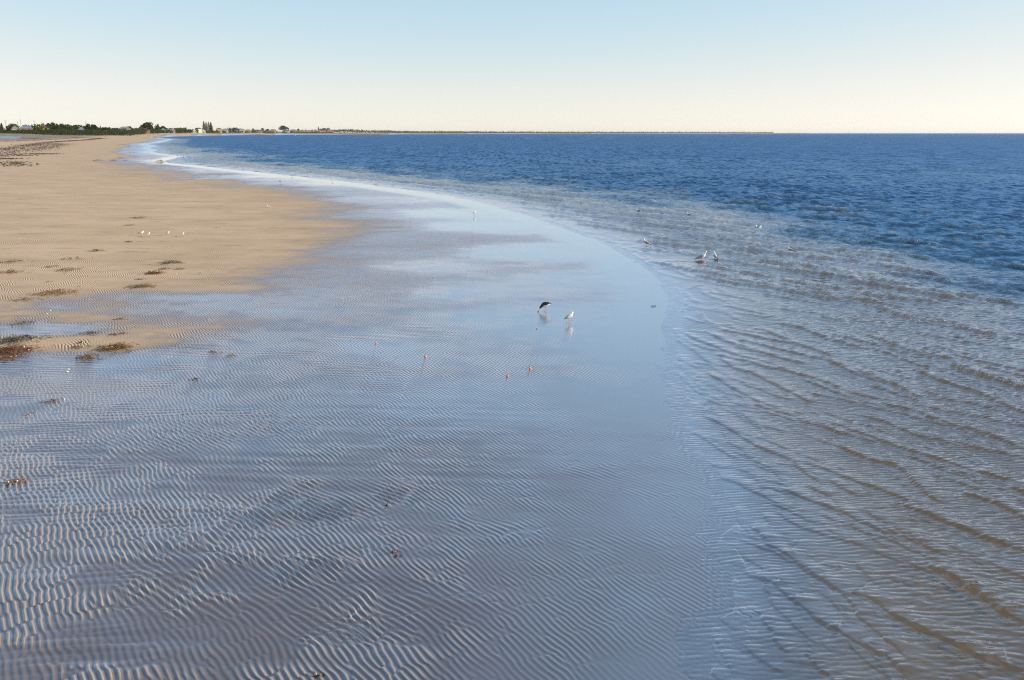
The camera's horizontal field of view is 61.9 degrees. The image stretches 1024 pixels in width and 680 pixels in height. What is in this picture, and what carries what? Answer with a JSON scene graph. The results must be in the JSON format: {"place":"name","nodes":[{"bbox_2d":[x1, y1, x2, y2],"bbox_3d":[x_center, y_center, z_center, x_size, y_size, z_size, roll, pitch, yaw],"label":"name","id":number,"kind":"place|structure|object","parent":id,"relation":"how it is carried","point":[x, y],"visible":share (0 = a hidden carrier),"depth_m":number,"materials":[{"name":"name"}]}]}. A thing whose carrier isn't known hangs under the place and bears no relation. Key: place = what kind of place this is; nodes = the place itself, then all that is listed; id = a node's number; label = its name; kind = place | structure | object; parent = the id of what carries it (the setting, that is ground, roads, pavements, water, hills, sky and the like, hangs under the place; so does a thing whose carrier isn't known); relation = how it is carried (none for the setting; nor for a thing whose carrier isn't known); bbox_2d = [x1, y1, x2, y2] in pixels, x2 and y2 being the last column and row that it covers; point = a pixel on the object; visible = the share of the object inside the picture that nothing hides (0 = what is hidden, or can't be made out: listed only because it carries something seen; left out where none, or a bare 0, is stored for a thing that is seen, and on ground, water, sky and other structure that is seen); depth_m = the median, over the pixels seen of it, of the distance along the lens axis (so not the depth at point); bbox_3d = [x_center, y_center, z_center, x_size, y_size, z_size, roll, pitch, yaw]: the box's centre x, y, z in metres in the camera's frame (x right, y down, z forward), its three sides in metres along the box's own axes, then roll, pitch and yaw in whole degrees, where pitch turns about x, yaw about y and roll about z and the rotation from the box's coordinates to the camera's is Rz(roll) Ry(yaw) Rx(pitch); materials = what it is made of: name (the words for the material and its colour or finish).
{"place":"outdoors","nodes":[
{"label":"outdoors","id":0,"kind":"place"},
{"bbox_2d":[0,133,1023,679],"bbox_3d":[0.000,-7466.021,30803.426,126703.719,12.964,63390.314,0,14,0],"label":"sand ground","id":1,"kind":"structure","parent":0,"point":[548,515],"depth_m":14.12,"materials":[{"name":"beige sand"}]},
{"bbox_2d":[0,136,20,138],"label":"lagoon","id":2,"kind":"structure","parent":1,"relation":"in","point":[8,137],"depth_m":522.83,"materials":[{"name":"blue liquid"}]},
{"bbox_2d":[1,268,26,273],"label":"seaweed clump","id":3,"kind":"object","parent":1,"relation":"on","point":[12,271],"visible":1,"depth_m":32.09,"materials":[{"name":"brown plant"}]},
{"bbox_2d":[0,354,28,360],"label":"seaweed clump","id":4,"kind":"object","parent":1,"relation":"on","point":[6,357],"visible":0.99,"depth_m":20.13,"materials":[{"name":"brown plant"}]},
{"bbox_2d":[3,477,32,483],"bbox_3d":[-7.565,2.148,13.011,0.343,0.040,0.365,10,17,36],"label":"seaweed clump","id":5,"kind":"object","parent":1,"relation":"on","point":[17,480],"visible":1,"depth_m":13.04,"materials":[{"name":"brown plant"}]},
{"bbox_2d":[0,341,44,356],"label":"seaweed clump","id":6,"kind":"object","parent":1,"relation":"on","point":[10,348],"visible":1,"depth_m":20.77,"materials":[{"name":"brown plant"}]},
{"bbox_2d":[18,125,33,133],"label":"house","id":7,"kind":"structure","parent":1,"relation":"on","point":[25,127],"depth_m":915.01,"materials":[{"name":"brick"}]},
{"bbox_2d":[9,297,47,301],"bbox_3d":[-15.447,-1.298,27.113,1.102,0.037,0.863,-1,14,-4],"label":"seaweed clump","id":8,"kind":"object","parent":1,"relation":"on","point":[24,299],"visible":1,"depth_m":27.08,"materials":[{"name":"brown plant"}]},
{"bbox_2d":[0,334,57,344],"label":"seaweed clump","id":9,"kind":"object","parent":1,"relation":"on","point":[16,339],"visible":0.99,"depth_m":21.91,"materials":[{"name":"plant"}]},
{"bbox_2d":[30,124,42,133],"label":"tree","id":10,"kind":"object","parent":1,"relation":"on","point":[35,126],"visible":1,"depth_m":922.23,"materials":[{"name":"green plant"}]},
{"bbox_2d":[49,122,59,134],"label":"tree","id":11,"kind":"object","parent":1,"relation":"on","point":[53,126],"visible":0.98,"depth_m":989.55,"materials":[{"name":"green plant"}]},
{"bbox_2d":[0,136,109,166],"bbox_3d":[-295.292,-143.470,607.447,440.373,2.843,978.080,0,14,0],"label":"seaweed wrack","id":12,"kind":"object","parent":1,"relation":"on","point":[5,164],"visible":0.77,"depth_m":272.09,"materials":[{"name":"brown plant"}]},
{"bbox_2d":[22,289,96,299],"bbox_3d":[-15.221,-1.606,28.327,2.407,0.067,1.982,-12,18,-40],"label":"seaweed clump","id":13,"kind":"object","parent":1,"relation":"on","point":[46,293],"visible":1,"depth_m":28.18,"materials":[{"name":"brown plant"}]},
{"bbox_2d":[59,123,66,128],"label":"tree","id":14,"kind":"object","parent":1,"relation":"on","point":[62,126],"visible":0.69,"depth_m":1014.07,"materials":[{"name":"green plant"}]},
{"bbox_2d":[66,124,74,129],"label":"tree","id":15,"kind":"object","parent":1,"relation":"on","point":[68,126],"visible":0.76,"depth_m":1021.12,"materials":[{"name":"green plant"}]},
{"bbox_2d":[69,353,99,361],"bbox_3d":[-10.069,0.402,20.169,0.716,0.056,0.748,-7,15,-26],"label":"seaweed clump","id":16,"kind":"object","parent":1,"relation":"on","point":[86,356],"visible":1,"depth_m":20.18,"materials":[{"name":"brown plant"}]},
{"bbox_2d":[0,129,170,135],"bbox_3d":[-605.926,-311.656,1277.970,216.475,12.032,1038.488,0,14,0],"label":"dune scrub","id":17,"kind":"object","parent":1,"relation":"on","point":[123,132],"visible":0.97,"depth_m":1059.70,"materials":[{"name":"green plant"}]},
{"bbox_2d":[90,124,98,129],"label":"tree","id":18,"kind":"object","parent":1,"relation":"on","point":[93,126],"visible":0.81,"depth_m":1118.15,"materials":[{"name":"green plant"}]},
{"bbox_2d":[89,341,136,355],"bbox_3d":[-9.914,0.179,21.053,1.373,0.074,1.192,-6,15,-25],"label":"seaweed clump","id":19,"kind":"object","parent":1,"relation":"on","point":[116,346],"visible":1,"depth_m":21.07,"materials":[{"name":"brown plant"}]},
{"bbox_2d":[43,124,186,133],"bbox_3d":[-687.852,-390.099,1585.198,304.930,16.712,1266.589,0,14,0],"label":"hedge bank","id":20,"kind":"structure","parent":1,"relation":"on","point":[112,128],"depth_m":1258.86,"materials":[{"name":"green plant"}]},
{"bbox_2d":[123,283,155,288],"bbox_3d":[-12.859,-1.872,29.466,1.102,0.062,1.156,-6,15,-23],"label":"seaweed clump","id":21,"kind":"object","parent":1,"relation":"on","point":[144,285],"visible":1,"depth_m":29.44,"materials":[{"name":"brown plant"}]},
{"bbox_2d":[142,122,153,128],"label":"tree","id":22,"kind":"object","parent":1,"relation":"on","point":[147,125],"visible":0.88,"depth_m":1505.91,"materials":[{"name":"green plant"}]},
{"bbox_2d":[139,270,166,275],"bbox_3d":[-13.573,-2.549,32.202,1.080,0.083,1.088,-6,15,-22],"label":"seaweed clump","id":23,"kind":"object","parent":1,"relation":"on","point":[153,272],"visible":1,"depth_m":32.15,"materials":[{"name":"brown plant"}]},
{"bbox_2d":[149,260,180,264],"bbox_3d":[-13.878,-3.174,34.781,1.258,0.081,1.270,4,14,17],"label":"seaweed clump","id":24,"kind":"object","parent":1,"relation":"on","point":[174,261],"visible":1,"depth_m":34.82,"materials":[{"name":"brown plant"}]},
{"bbox_2d":[170,129,331,132],"bbox_3d":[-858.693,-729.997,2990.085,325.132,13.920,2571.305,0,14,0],"label":"coastal scrub","id":25,"kind":"object","parent":1,"relation":"on","point":[189,131],"visible":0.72,"depth_m":3057.82,"materials":[{"name":"green plant"}]},
{"bbox_2d":[278,126,288,129],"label":"tree","id":26,"kind":"object","parent":1,"relation":"on","point":[283,128],"visible":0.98,"depth_m":3618.97,"materials":[{"name":"green plant"}]},
{"bbox_2d":[539,302,551,311],"bbox_3d":[0.995,-0.993,25.488,0.378,0.304,0.127,2,14,10],"label":"oystercatcher","id":27,"kind":"object","parent":1,"relation":"on","point":[544,304],"visible":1,"depth_m":25.43,"materials":[{"name":"black"}]},
{"bbox_2d":[334,129,773,133],"bbox_3d":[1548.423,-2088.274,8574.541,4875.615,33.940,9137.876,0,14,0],"label":"wood","id":28,"kind":"object","parent":1,"relation":"on","point":[374,131],"visible":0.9,"depth_m":6740.25,"materials":[{"name":"green plant"}]},
{"bbox_2d":[565,312,573,318],"bbox_3d":[1.600,-0.623,23.970,0.112,0.303,0.440,12,18,41],"label":"seagull","id":29,"kind":"object","parent":1,"relation":"on","point":[569,315],"visible":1,"depth_m":23.93,"materials":[{"name":"white"}]},
{"bbox_2d":[0,0,1023,132],"label":"sky","id":30,"kind":"structure","parent":0,"point":[776,66],"materials":[{"name":"blue"}]},
{"bbox_2d":[149,133,1023,668],"bbox_3d":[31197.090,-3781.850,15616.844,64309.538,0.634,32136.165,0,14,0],"label":"sea water","id":31,"kind":"structure","parent":0,"point":[947,199],"depth_m":59.70,"materials":[{"name":"blue liquid"}]},
{"bbox_2d":[695,251,706,259],"bbox_3d":[7.897,-3.462,35.705,0.590,0.521,0.167,0,14,1],"label":"seagull","id":32,"kind":"object","parent":31,"relation":"in","point":[701,256],"visible":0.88,"depth_m":35.64,"materials":[{"name":"white"}]}
]}

